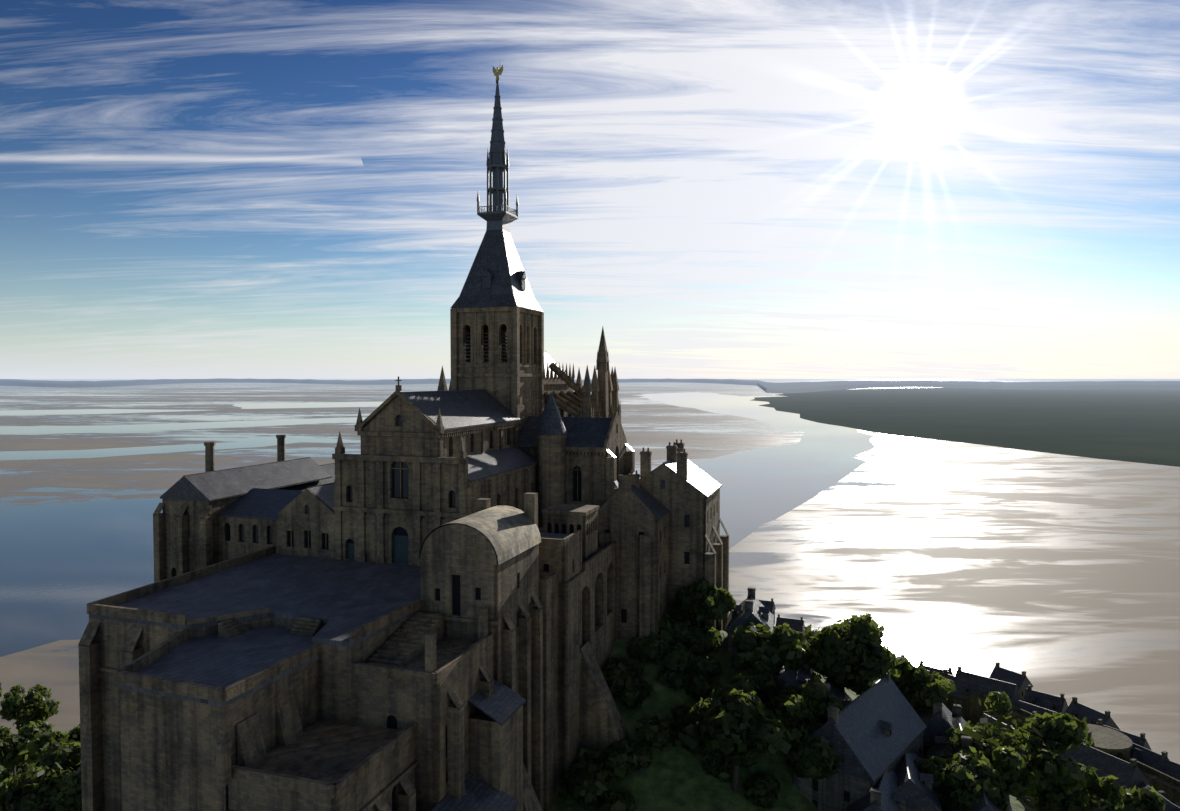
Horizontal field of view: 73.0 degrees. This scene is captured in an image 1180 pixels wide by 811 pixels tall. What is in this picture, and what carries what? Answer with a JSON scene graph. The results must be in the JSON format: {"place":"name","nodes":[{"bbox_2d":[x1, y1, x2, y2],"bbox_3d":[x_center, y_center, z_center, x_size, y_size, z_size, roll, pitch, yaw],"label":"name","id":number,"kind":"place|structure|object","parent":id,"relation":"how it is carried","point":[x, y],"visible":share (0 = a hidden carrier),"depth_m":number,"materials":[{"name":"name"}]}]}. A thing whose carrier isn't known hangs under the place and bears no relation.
{"place":"outdoors","nodes":[
{"label":"outdoors","id":0,"kind":"place"},
{"bbox_2d":[0,392,874,656],"bbox_3d":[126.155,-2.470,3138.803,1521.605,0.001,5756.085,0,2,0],"label":"river water","id":1,"kind":"structure","parent":0,"point":[62,565],"depth_m":580.66,"materials":[{"name":"blue"}]},
{"bbox_2d":[332,306,634,566],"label":"church","id":2,"kind":"structure","parent":0,"point":[372,516],"depth_m":127.09,"materials":[{"name":"beige stone"}]},
{"bbox_2d":[347,535,408,562],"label":"doors","id":3,"kind":"structure","parent":2,"relation":"in","point":[400,548],"depth_m":111.99,"materials":[{"name":"teal wood"}]},
{"bbox_2d":[365,229,611,481],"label":"church roof","id":4,"kind":"structure","parent":2,"relation":"attached to","point":[496,276],"depth_m":134.08,"materials":[{"name":"grey tile"}]},
{"bbox_2d":[492,65,503,79],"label":"st michael statue","id":5,"kind":"object","parent":2,"relation":"on","point":[497,72],"visible":1,"depth_m":140.48,"materials":[{"name":"gold metal"}]},
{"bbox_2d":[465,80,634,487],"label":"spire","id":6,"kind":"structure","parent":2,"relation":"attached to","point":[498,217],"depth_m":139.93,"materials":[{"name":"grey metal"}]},
{"bbox_2d":[0,629,1035,810],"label":"grassy slope","id":7,"kind":"structure","parent":0,"point":[675,778],"depth_m":106.06,"materials":[{"name":"green plant"}]},
{"bbox_2d":[78,434,728,810],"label":"abbey","id":8,"kind":"structure","parent":7,"relation":"on","point":[319,734],"depth_m":87.16,"materials":[{"name":"beige stone"}]},
{"bbox_2d":[279,488,335,558],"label":"gabled wall","id":9,"kind":"structure","parent":8,"relation":"attached to","point":[318,521],"depth_m":115.93,"materials":[{"name":"beige stone"}]},
{"bbox_2d":[89,532,603,706],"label":"terrace paving","id":10,"kind":"structure","parent":8,"relation":"on","point":[342,598],"depth_m":91.12,"materials":[{"name":"grey stone"}]},
{"bbox_2d":[160,457,721,810],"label":"abbey roofs","id":11,"kind":"structure","parent":8,"relation":"attached to","point":[271,490],"depth_m":124.23,"materials":[{"name":"grey tile"}]},
{"bbox_2d":[418,505,540,564],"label":"barrel roof","id":12,"kind":"structure","parent":8,"relation":"attached to","point":[509,532],"depth_m":92.63,"materials":[{"name":"beige stone"}]},
{"bbox_2d":[631,439,684,473],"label":"chimney pots","id":13,"kind":"object","parent":8,"relation":"on","point":[669,445],"visible":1,"depth_m":130.68,"materials":[{"name":"brown ceramic"}]},
{"bbox_2d":[4,615,1063,801],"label":"tree trunks","id":14,"kind":"object","parent":7,"relation":"on","point":[735,783],"visible":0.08,"depth_m":104.02,"materials":[{"name":"brown plant"}]},
{"bbox_2d":[0,579,1164,810],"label":"tree foliage","id":15,"kind":"object","parent":7,"relation":"on","point":[738,721],"visible":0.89,"depth_m":112.82,"materials":[{"name":"green plant"}]},
{"bbox_2d":[727,587,1167,810],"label":"house walls","id":16,"kind":"structure","parent":7,"relation":"on","point":[829,795],"depth_m":106.90,"materials":[{"name":"grey stone"}]},
{"bbox_2d":[737,650,1093,807],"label":"village windows","id":17,"kind":"structure","parent":16,"relation":"in","point":[847,793],"depth_m":105.91,"materials":[{"name":"black glass"}]},
{"bbox_2d":[725,595,1179,810],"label":"house roofs","id":18,"kind":"structure","parent":16,"relation":"on","point":[871,751],"depth_m":115.50,"materials":[{"name":"grey tile"}]},
{"bbox_2d":[773,626,1179,802],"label":"ramparts","id":19,"kind":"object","parent":7,"relation":"on","point":[1113,742],"visible":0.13,"depth_m":205.38,"materials":[{"name":"grey stone"}]},
{"bbox_2d":[0,379,1179,763],"bbox_3d":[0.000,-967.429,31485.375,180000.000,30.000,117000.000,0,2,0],"label":"ground","id":20,"kind":"structure","parent":0,"point":[1052,573],"depth_m":565.24,"materials":[{"name":"beige sand"}]},
{"bbox_2d":[0,409,208,415],"bbox_3d":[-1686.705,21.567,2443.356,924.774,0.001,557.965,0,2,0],"label":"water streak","id":21,"kind":"object","parent":20,"relation":"on","point":[58,412],"visible":0.96,"depth_m":2518.79,"materials":[{"name":"grey"}]},
{"bbox_2d":[0,437,342,459],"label":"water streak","id":22,"kind":"object","parent":20,"relation":"on","point":[49,454],"visible":0.92,"depth_m":1149.01,"materials":[{"name":"blue"}]},
{"bbox_2d":[0,417,366,434],"bbox_3d":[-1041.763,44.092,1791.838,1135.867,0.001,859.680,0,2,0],"label":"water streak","id":23,"kind":"object","parent":20,"relation":"on","point":[4,430],"visible":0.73,"depth_m":1740.63,"materials":[{"name":"blue"}]},
{"bbox_2d":[233,402,382,408],"bbox_3d":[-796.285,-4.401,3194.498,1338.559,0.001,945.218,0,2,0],"label":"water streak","id":24,"kind":"object","parent":20,"relation":"on","point":[305,405],"visible":0.51,"depth_m":3067.29,"materials":[{"name":"grey liquid"}]},
{"bbox_2d":[650,396,783,398],"bbox_3d":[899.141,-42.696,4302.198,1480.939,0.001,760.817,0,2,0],"label":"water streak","id":25,"kind":"object","parent":20,"relation":"on","point":[742,397],"visible":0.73,"depth_m":4322.26,"materials":[{"name":"grey liquid"}]},
{"bbox_2d":[752,388,1179,466],"bbox_3d":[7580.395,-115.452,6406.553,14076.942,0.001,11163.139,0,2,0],"label":"salt marsh","id":26,"kind":"structure","parent":20,"relation":"on","point":[1136,425],"depth_m":2192.02,"materials":[{"name":"green plant"}]},
{"bbox_2d":[0,378,1179,392],"bbox_3d":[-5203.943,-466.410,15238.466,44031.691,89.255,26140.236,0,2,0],"label":"shore","id":27,"kind":"structure","parent":0,"point":[790,387],"depth_m":10765.95,"materials":[{"name":"grey sand"}]},
{"bbox_2d":[0,0,1179,378],"label":"sky","id":28,"kind":"structure","parent":0,"point":[190,189],"materials":[{"name":"blue"}]}
]}

